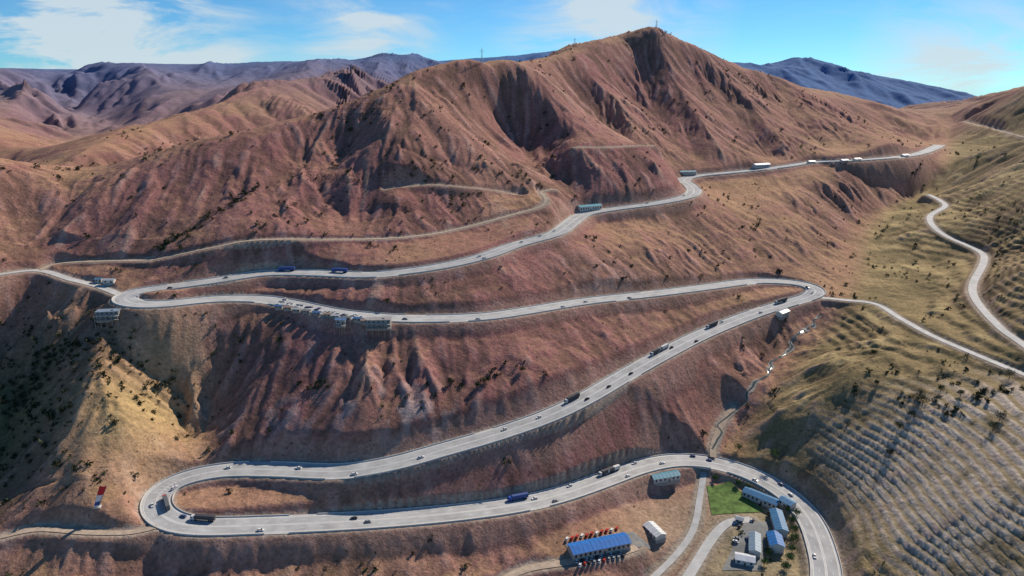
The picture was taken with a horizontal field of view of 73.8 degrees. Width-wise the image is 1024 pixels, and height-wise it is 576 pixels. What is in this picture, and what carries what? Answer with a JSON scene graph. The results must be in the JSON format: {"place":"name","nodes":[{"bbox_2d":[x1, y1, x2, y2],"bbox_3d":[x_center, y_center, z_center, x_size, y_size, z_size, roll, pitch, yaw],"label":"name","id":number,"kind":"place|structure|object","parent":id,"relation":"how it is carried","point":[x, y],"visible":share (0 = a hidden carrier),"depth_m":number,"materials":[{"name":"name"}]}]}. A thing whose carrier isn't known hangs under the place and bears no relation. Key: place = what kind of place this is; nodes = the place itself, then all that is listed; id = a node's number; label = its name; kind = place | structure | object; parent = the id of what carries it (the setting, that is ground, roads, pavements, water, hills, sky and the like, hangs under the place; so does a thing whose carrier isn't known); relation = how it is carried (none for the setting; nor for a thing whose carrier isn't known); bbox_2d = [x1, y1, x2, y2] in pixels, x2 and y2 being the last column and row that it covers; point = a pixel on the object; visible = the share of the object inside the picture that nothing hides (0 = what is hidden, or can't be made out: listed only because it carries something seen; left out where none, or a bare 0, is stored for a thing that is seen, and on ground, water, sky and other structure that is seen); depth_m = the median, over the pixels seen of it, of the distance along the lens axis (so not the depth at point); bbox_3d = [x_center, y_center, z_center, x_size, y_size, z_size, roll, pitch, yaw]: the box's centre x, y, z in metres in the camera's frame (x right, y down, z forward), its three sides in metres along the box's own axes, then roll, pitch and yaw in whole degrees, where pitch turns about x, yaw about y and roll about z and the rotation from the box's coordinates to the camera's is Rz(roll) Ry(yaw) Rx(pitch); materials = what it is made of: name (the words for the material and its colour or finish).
{"place":"outdoors","nodes":[
{"label":"outdoors","id":0,"kind":"place"},
{"bbox_2d":[0,269,121,295],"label":"paved side road","id":1,"kind":"structure","parent":0,"point":[98,286],"depth_m":595.21,"materials":[{"name":"grey asphalt"}]},
{"bbox_2d":[94,277,102,283],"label":"roadside kiosk","id":2,"kind":"object","parent":1,"relation":"on","point":[98,280],"visible":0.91,"depth_m":595.20,"materials":[{"name":"paint"}]},
{"bbox_2d":[101,278,115,285],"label":"roadside cafe","id":3,"kind":"structure","parent":1,"relation":"on","point":[108,281],"depth_m":591.71,"materials":[{"name":"paint"}]},
{"bbox_2d":[154,189,553,259],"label":"dirt track","id":4,"kind":"structure","parent":0,"point":[545,199],"depth_m":672.29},
{"bbox_2d":[0,27,1023,575],"bbox_3d":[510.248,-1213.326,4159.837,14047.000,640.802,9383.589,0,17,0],"label":"ground","id":5,"kind":"structure","parent":0,"point":[938,493],"depth_m":620.18,"materials":[{"name":"brown soil"}]},
{"bbox_2d":[0,524,156,538],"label":"dirt track","id":6,"kind":"structure","parent":5,"relation":"on","point":[85,532],"depth_m":423.89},
{"bbox_2d":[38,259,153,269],"bbox_3d":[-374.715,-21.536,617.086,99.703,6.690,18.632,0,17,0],"label":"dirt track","id":7,"kind":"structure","parent":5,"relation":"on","point":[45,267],"depth_m":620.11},
{"bbox_2d":[93,486,106,508],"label":"flag monument","id":8,"kind":"object","parent":5,"relation":"on","point":[100,493],"visible":1,"depth_m":430.58,"materials":[{"name":"metal"}]},
{"bbox_2d":[94,308,120,327],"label":"cliffside cafe","id":9,"kind":"structure","parent":5,"relation":"on","point":[106,316],"depth_m":542.18,"materials":[{"name":"stone"}]},
{"bbox_2d":[274,304,283,310],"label":"market stall","id":10,"kind":"object","parent":5,"relation":"on","point":[278,307],"visible":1,"depth_m":573.03,"materials":[{"name":"metal"}]},
{"bbox_2d":[283,306,292,310],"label":"market stall","id":11,"kind":"object","parent":5,"relation":"on","point":[287,308],"visible":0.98,"depth_m":570.84,"materials":[{"name":"wood"}]},
{"bbox_2d":[292,307,300,312],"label":"market stall","id":12,"kind":"object","parent":5,"relation":"on","point":[296,310],"visible":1,"depth_m":567.87,"materials":[{"name":"fabric"}]},
{"bbox_2d":[301,309,311,313],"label":"market stall","id":13,"kind":"object","parent":5,"relation":"on","point":[306,311],"visible":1,"depth_m":565.73,"materials":[{"name":"wood"}]},
{"bbox_2d":[312,311,320,315],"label":"market stall","id":14,"kind":"object","parent":5,"relation":"on","point":[316,313],"visible":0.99,"depth_m":562.72,"materials":[{"name":"fabric"}]},
{"bbox_2d":[323,312,331,316],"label":"market stall","id":15,"kind":"object","parent":5,"relation":"on","point":[326,314],"visible":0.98,"depth_m":560.74},
{"bbox_2d":[331,314,340,318],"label":"market stall","id":16,"kind":"object","parent":5,"relation":"on","point":[334,316],"visible":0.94,"depth_m":558.55,"materials":[{"name":"metal"}]},
{"bbox_2d":[334,317,346,333],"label":"roadside shop","id":17,"kind":"structure","parent":5,"relation":"on","point":[341,323],"depth_m":552.85,"materials":[{"name":"stone"}]},
{"bbox_2d":[342,316,351,320],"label":"market stall","id":18,"kind":"object","parent":5,"relation":"on","point":[348,318],"visible":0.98,"depth_m":556.26,"materials":[{"name":"metal"}]},
{"bbox_2d":[352,317,361,323],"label":"market stall","id":19,"kind":"object","parent":5,"relation":"on","point":[356,319],"visible":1,"depth_m":555.06,"materials":[{"name":"metal"}]},
{"bbox_2d":[361,319,366,325],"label":"market stall","id":20,"kind":"object","parent":5,"relation":"on","point":[363,321],"visible":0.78,"depth_m":554.11},
{"bbox_2d":[366,317,391,337],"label":"cliffside restaurant","id":21,"kind":"structure","parent":5,"relation":"on","point":[378,324],"depth_m":550.41,"materials":[{"name":"stone"}]},
{"bbox_2d":[390,184,516,194],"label":"dirt track","id":22,"kind":"structure","parent":5,"relation":"on","point":[450,185],"depth_m":750.30,"materials":[{"name":"brown soil"}]},
{"bbox_2d":[479,377,486,382],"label":"hillside tree","id":23,"kind":"object","parent":5,"relation":"on","point":[483,379],"visible":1,"depth_m":527.18,"materials":[{"name":"green plant"}]},
{"bbox_2d":[0,31,1023,575],"bbox_3d":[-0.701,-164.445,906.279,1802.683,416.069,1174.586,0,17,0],"label":"juniper shrubs","id":24,"kind":"object","parent":5,"relation":"on","point":[316,383],"visible":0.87,"depth_m":545.35,"materials":[{"name":"green plant"}]},
{"bbox_2d":[18,99,1014,574],"bbox_3d":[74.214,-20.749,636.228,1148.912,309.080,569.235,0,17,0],"label":"dry bushes","id":25,"kind":"object","parent":5,"relation":"on","point":[444,345],"visible":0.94,"depth_m":647.08,"materials":[{"name":"brown plant"}]},
{"bbox_2d":[303,56,778,179],"bbox_3d":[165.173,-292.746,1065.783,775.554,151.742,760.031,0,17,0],"label":"planted saplings","id":26,"kind":"object","parent":5,"relation":"on","point":[388,118],"visible":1,"depth_m":813.74,"materials":[{"name":"green plant"}]},
{"bbox_2d":[577,206,601,211],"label":"walls","id":27,"kind":"structure","parent":5,"relation":"on","point":[585,209],"depth_m":808.75,"materials":[{"name":"paint"}]},
{"bbox_2d":[578,204,601,206],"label":"roof","id":28,"kind":"structure","parent":27,"relation":"on","point":[589,205],"depth_m":810.14,"materials":[{"name":"teal metal"}]},
{"bbox_2d":[565,532,652,567],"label":"depot yard","id":29,"kind":"structure","parent":5,"relation":"on","point":[635,539],"depth_m":469.71,"materials":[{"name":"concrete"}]},
{"bbox_2d":[567,532,631,561],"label":"blue roof warehouse","id":30,"kind":"structure","parent":29,"relation":"on","point":[598,546],"depth_m":453.52,"materials":[{"name":"metal"}]},
{"bbox_2d":[575,544,628,557],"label":"windows","id":31,"kind":"structure","parent":30,"relation":"in","point":[628,544],"depth_m":451.03,"materials":[{"name":"black glass"}]},
{"bbox_2d":[643,521,665,543],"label":"white roof shed","id":32,"kind":"structure","parent":5,"relation":"on","point":[657,533],"depth_m":476.44,"materials":[{"name":"paint"}]},
{"bbox_2d":[651,470,680,485],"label":"roadside hall","id":33,"kind":"structure","parent":5,"relation":"on","point":[666,478],"depth_m":526.59,"materials":[{"name":"paint"}]},
{"bbox_2d":[680,172,695,175],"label":"walls","id":34,"kind":"structure","parent":5,"relation":"on","point":[687,174],"depth_m":1013.00,"materials":[{"name":"paint"}]},
{"bbox_2d":[710,404,736,456],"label":"drainage channel","id":35,"kind":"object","parent":5,"relation":"on","point":[732,408],"depth_m":581.35,"materials":[{"name":"beige concrete"}]},
{"bbox_2d":[734,443,742,449],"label":"broadleaf tree","id":36,"kind":"object","parent":5,"relation":"on","point":[737,445],"visible":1,"depth_m":561.48,"materials":[{"name":"green plant"}]},
{"bbox_2d":[735,560,754,566],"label":"walls","id":37,"kind":"structure","parent":5,"relation":"on","point":[743,562],"depth_m":451.93,"materials":[{"name":"paint"}]},
{"bbox_2d":[735,552,755,562],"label":"roof","id":38,"kind":"structure","parent":37,"relation":"on","point":[745,557],"depth_m":453.04,"materials":[{"name":"white metal"}]},
{"bbox_2d":[742,492,778,508],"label":"walls","id":39,"kind":"structure","parent":5,"relation":"on","point":[758,502],"depth_m":512.18,"materials":[{"name":"stone"}]},
{"bbox_2d":[743,493,774,507],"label":"windows","id":40,"kind":"structure","parent":39,"relation":"attached to","point":[757,500],"depth_m":513.40,"materials":[{"name":"black glass"}]},
{"bbox_2d":[742,486,778,505],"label":"roof","id":41,"kind":"structure","parent":39,"relation":"on","point":[761,495],"depth_m":513.35,"materials":[{"name":"blue metal"}]},
{"bbox_2d":[752,164,769,168],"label":"walls","id":42,"kind":"structure","parent":5,"relation":"on","point":[755,167],"depth_m":1046.25,"materials":[{"name":"stone"}]},
{"bbox_2d":[751,163,769,164],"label":"roof","id":43,"kind":"structure","parent":42,"relation":"on","point":[761,163],"depth_m":1047.83,"materials":[{"name":"white metal"}]},
{"bbox_2d":[761,557,770,565],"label":"broadleaf tree","id":44,"kind":"object","parent":5,"relation":"on","point":[765,560],"visible":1,"depth_m":451.14,"materials":[{"name":"green plant"}]},
{"bbox_2d":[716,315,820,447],"bbox_3d":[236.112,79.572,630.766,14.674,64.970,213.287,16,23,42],"label":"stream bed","id":45,"kind":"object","parent":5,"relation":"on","point":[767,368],"visible":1,"depth_m":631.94,"materials":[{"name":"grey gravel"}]},
{"bbox_2d":[764,547,774,554],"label":"broadleaf tree","id":46,"kind":"object","parent":5,"relation":"on","point":[768,551],"visible":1,"depth_m":460.75,"materials":[{"name":"green plant"}]},
{"bbox_2d":[767,538,783,553],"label":"walls","id":47,"kind":"structure","parent":5,"relation":"on","point":[777,548],"depth_m":462.60,"materials":[{"name":"paint"}]},
{"bbox_2d":[766,530,784,546],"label":"roof","id":48,"kind":"structure","parent":47,"relation":"on","point":[774,537],"depth_m":467.84,"materials":[{"name":"blue metal"}]},
{"bbox_2d":[770,448,781,457],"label":"broadleaf tree","id":49,"kind":"object","parent":5,"relation":"on","point":[775,452],"visible":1,"depth_m":545.40,"materials":[{"name":"green plant"}]},
{"bbox_2d":[770,516,787,538],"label":"walls","id":50,"kind":"structure","parent":5,"relation":"on","point":[783,532],"depth_m":476.52,"materials":[{"name":"paint"}]},
{"bbox_2d":[769,508,788,531],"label":"roof","id":51,"kind":"structure","parent":50,"relation":"on","point":[778,518],"depth_m":486.54,"materials":[{"name":"blue metal"}]},
{"bbox_2d":[776,309,789,319],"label":"roadside shop","id":52,"kind":"structure","parent":5,"relation":"on","point":[782,314],"depth_m":680.68,"materials":[{"name":"paint"}]},
{"bbox_2d":[780,561,789,568],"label":"broadleaf tree","id":53,"kind":"object","parent":5,"relation":"on","point":[786,565],"visible":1,"depth_m":447.11,"materials":[{"name":"green plant"}]},
{"bbox_2d":[778,500,795,509],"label":"walls","id":54,"kind":"structure","parent":5,"relation":"on","point":[793,506],"depth_m":502.00,"materials":[{"name":"paint"}]},
{"bbox_2d":[778,495,796,505],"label":"roof","id":55,"kind":"structure","parent":54,"relation":"on","point":[786,500],"depth_m":503.11,"materials":[{"name":"blue metal"}]},
{"bbox_2d":[784,551,795,560],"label":"broadleaf tree","id":56,"kind":"object","parent":5,"relation":"on","point":[789,556],"visible":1,"depth_m":454.14,"materials":[{"name":"green plant"}]},
{"bbox_2d":[787,514,797,521],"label":"broadleaf tree","id":57,"kind":"object","parent":5,"relation":"on","point":[791,518],"visible":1,"depth_m":487.61,"materials":[{"name":"green plant"}]},
{"bbox_2d":[788,544,797,550],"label":"broadleaf tree","id":58,"kind":"object","parent":5,"relation":"on","point":[792,547],"visible":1,"depth_m":463.36,"materials":[{"name":"green plant"}]},
{"bbox_2d":[789,532,798,541],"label":"broadleaf tree","id":59,"kind":"object","parent":5,"relation":"on","point":[794,536],"visible":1,"depth_m":472.18,"materials":[{"name":"green plant"}]},
{"bbox_2d":[790,524,799,531],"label":"broadleaf tree","id":60,"kind":"object","parent":5,"relation":"on","point":[795,528],"visible":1,"depth_m":479.14,"materials":[{"name":"green plant"}]},
{"bbox_2d":[792,508,801,514],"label":"broadleaf tree","id":61,"kind":"object","parent":5,"relation":"on","point":[795,511],"visible":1,"depth_m":492.72,"materials":[{"name":"green plant"}]},
{"bbox_2d":[884,447,894,455],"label":"hillside tree","id":62,"kind":"object","parent":5,"relation":"on","point":[888,451],"visible":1,"depth_m":495.51,"materials":[{"name":"green plant"}]},
{"bbox_2d":[893,421,905,429],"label":"hillside tree","id":63,"kind":"object","parent":5,"relation":"on","point":[899,424],"visible":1,"depth_m":509.08,"materials":[{"name":"green plant"}]},
{"bbox_2d":[906,409,915,417],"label":"hillside tree","id":64,"kind":"object","parent":5,"relation":"on","point":[913,412],"visible":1,"depth_m":514.54,"materials":[{"name":"green plant"}]},
{"bbox_2d":[909,392,921,403],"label":"hillside tree","id":65,"kind":"object","parent":5,"relation":"on","point":[914,396],"visible":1,"depth_m":526.36,"materials":[{"name":"green plant"}]},
{"bbox_2d":[915,389,926,397],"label":"hillside tree","id":66,"kind":"object","parent":5,"relation":"on","point":[920,392],"visible":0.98,"depth_m":528.39,"materials":[{"name":"green plant"}]},
{"bbox_2d":[916,392,930,405],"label":"hillside tree","id":67,"kind":"object","parent":5,"relation":"on","point":[924,398],"visible":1,"depth_m":521.43,"materials":[{"name":"green plant"}]},
{"bbox_2d":[937,384,946,391],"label":"hillside tree","id":68,"kind":"object","parent":5,"relation":"on","point":[940,387],"visible":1,"depth_m":530.18,"materials":[{"name":"green plant"}]},
{"bbox_2d":[956,389,964,395],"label":"hillside tree","id":69,"kind":"object","parent":5,"relation":"on","point":[961,392],"visible":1,"depth_m":518.56,"materials":[{"name":"green plant"}]},
{"bbox_2d":[962,121,1022,136],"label":"dirt track","id":70,"kind":"structure","parent":5,"relation":"on","point":[995,129],"depth_m":1360.33,"materials":[{"name":"beige soil"}]},
{"bbox_2d":[986,419,1000,430],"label":"hillside tree","id":71,"kind":"object","parent":5,"relation":"on","point":[994,424],"visible":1,"depth_m":473.26,"materials":[{"name":"green plant"}]},
{"bbox_2d":[995,410,1006,420],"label":"hillside tree","id":72,"kind":"object","parent":5,"relation":"on","point":[999,414],"visible":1,"depth_m":480.62,"materials":[{"name":"green plant"}]},
{"bbox_2d":[1005,368,1015,377],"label":"hillside tree","id":73,"kind":"object","parent":5,"relation":"on","point":[1008,370],"visible":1,"depth_m":529.25,"materials":[{"name":"green plant"}]},
{"bbox_2d":[0,0,1023,95],"label":"sky","id":74,"kind":"structure","parent":0,"point":[974,47],"materials":[{"name":"blue"}]},
{"bbox_2d":[112,145,944,575],"bbox_3d":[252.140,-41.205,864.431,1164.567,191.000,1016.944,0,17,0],"label":"road lanes","id":75,"kind":"structure","parent":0,"point":[675,461],"depth_m":509.17,"materials":[{"name":"grey asphalt"}]},
{"bbox_2d":[162,494,169,510],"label":"truck","id":76,"kind":"object","parent":75,"relation":"on","point":[166,502],"visible":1,"depth_m":444.94,"materials":[{"name":"grey metal"}]},
{"bbox_2d":[190,513,215,521],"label":"truck","id":77,"kind":"object","parent":75,"relation":"on","point":[208,517],"visible":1,"depth_m":435.84,"materials":[{"name":"black metal"}]},
{"bbox_2d":[278,266,294,270],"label":"truck","id":78,"kind":"object","parent":75,"relation":"on","point":[290,268],"visible":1,"depth_m":627.54,"materials":[{"name":"blue metal"}]},
{"bbox_2d":[331,268,347,272],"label":"truck","id":79,"kind":"object","parent":75,"relation":"on","point":[344,270],"visible":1,"depth_m":618.18,"materials":[{"name":"blue metal"}]},
{"bbox_2d":[507,492,528,501],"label":"truck","id":80,"kind":"object","parent":75,"relation":"on","point":[523,495],"visible":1,"depth_m":481.23,"materials":[{"name":"blue metal"}]},
{"bbox_2d":[114,145,939,575],"bbox_3d":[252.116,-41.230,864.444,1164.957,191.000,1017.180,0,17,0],"label":"road markings","id":81,"kind":"object","parent":75,"relation":"on","point":[472,435],"visible":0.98,"depth_m":501.49,"materials":[{"name":"white paint"}]},
{"bbox_2d":[112,144,945,575],"bbox_3d":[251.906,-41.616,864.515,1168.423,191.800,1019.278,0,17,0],"label":"parapet wall","id":82,"kind":"structure","parent":75,"relation":"on","point":[494,426],"depth_m":555.93,"materials":[{"name":"concrete"}]},
{"bbox_2d":[564,392,579,403],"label":"truck","id":83,"kind":"object","parent":75,"relation":"on","point":[576,395],"visible":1,"depth_m":539.78,"materials":[{"name":"grey metal"}]},
{"bbox_2d":[598,466,614,476],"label":"truck","id":84,"kind":"object","parent":75,"relation":"on","point":[602,472],"visible":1,"depth_m":521.38,"materials":[{"name":"grey metal"}]},
{"bbox_2d":[606,464,619,474],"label":"truck","id":85,"kind":"object","parent":75,"relation":"on","point":[617,467],"visible":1,"depth_m":527.66,"materials":[{"name":"white metal"}]},
{"bbox_2d":[650,346,662,355],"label":"truck","id":86,"kind":"object","parent":75,"relation":"on","point":[653,352],"visible":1,"depth_m":608.01,"materials":[{"name":"grey metal"}]},
{"bbox_2d":[658,343,668,352],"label":"truck","id":87,"kind":"object","parent":75,"relation":"on","point":[666,346],"visible":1,"depth_m":616.15,"materials":[{"name":"white metal"}]},
{"bbox_2d":[706,321,717,328],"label":"truck","id":88,"kind":"object","parent":75,"relation":"on","point":[709,325],"visible":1,"depth_m":658.86,"materials":[{"name":"grey metal"}]},
{"bbox_2d":[774,297,786,303],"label":"truck","id":89,"kind":"object","parent":75,"relation":"on","point":[784,299],"visible":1,"depth_m":706.17,"materials":[{"name":"grey metal"}]},
{"bbox_2d":[503,545,638,575],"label":"dirt track","id":90,"kind":"structure","parent":0,"point":[537,566],"depth_m":444.81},
{"bbox_2d":[651,471,706,575],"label":"paved side road","id":91,"kind":"structure","parent":0,"point":[671,559],"depth_m":488.89,"materials":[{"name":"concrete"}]},
{"bbox_2d":[683,516,750,575],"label":"paved side road","id":92,"kind":"structure","parent":0,"point":[697,561],"depth_m":472.23,"materials":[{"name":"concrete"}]},
{"bbox_2d":[735,515,744,522],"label":"guard booth","id":93,"kind":"object","parent":92,"relation":"on","point":[739,518],"visible":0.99,"depth_m":491.54,"materials":[{"name":"paint"}]},
{"bbox_2d":[707,481,763,514],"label":"lawn","id":94,"kind":"structure","parent":0,"point":[731,499],"depth_m":515.73,"materials":[{"name":"green plant"}]},
{"bbox_2d":[722,521,768,570],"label":"yard pavement","id":95,"kind":"structure","parent":0,"point":[742,545],"depth_m":468.49,"materials":[{"name":"concrete"}]},
{"bbox_2d":[749,550,759,558],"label":"walls","id":96,"kind":"structure","parent":95,"relation":"on","point":[755,553],"depth_m":458.46,"materials":[{"name":"paint"}]},
{"bbox_2d":[749,531,761,552],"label":"roof","id":97,"kind":"structure","parent":96,"relation":"on","point":[754,540],"depth_m":466.66,"materials":[{"name":"grey metal"}]},
{"bbox_2d":[711,315,819,448],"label":"stream water","id":98,"kind":"structure","parent":0,"point":[748,390],"depth_m":614.79,"materials":[{"name":"white liquid"}]},
{"bbox_2d":[822,297,1023,375],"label":"paved side road","id":99,"kind":"structure","parent":0,"point":[891,312],"depth_m":608.38,"materials":[{"name":"grey asphalt"}]},
{"bbox_2d":[926,195,1023,347],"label":"paved side road","id":100,"kind":"structure","parent":0,"point":[972,289],"depth_m":715.79,"materials":[{"name":"grey asphalt"}]}
]}

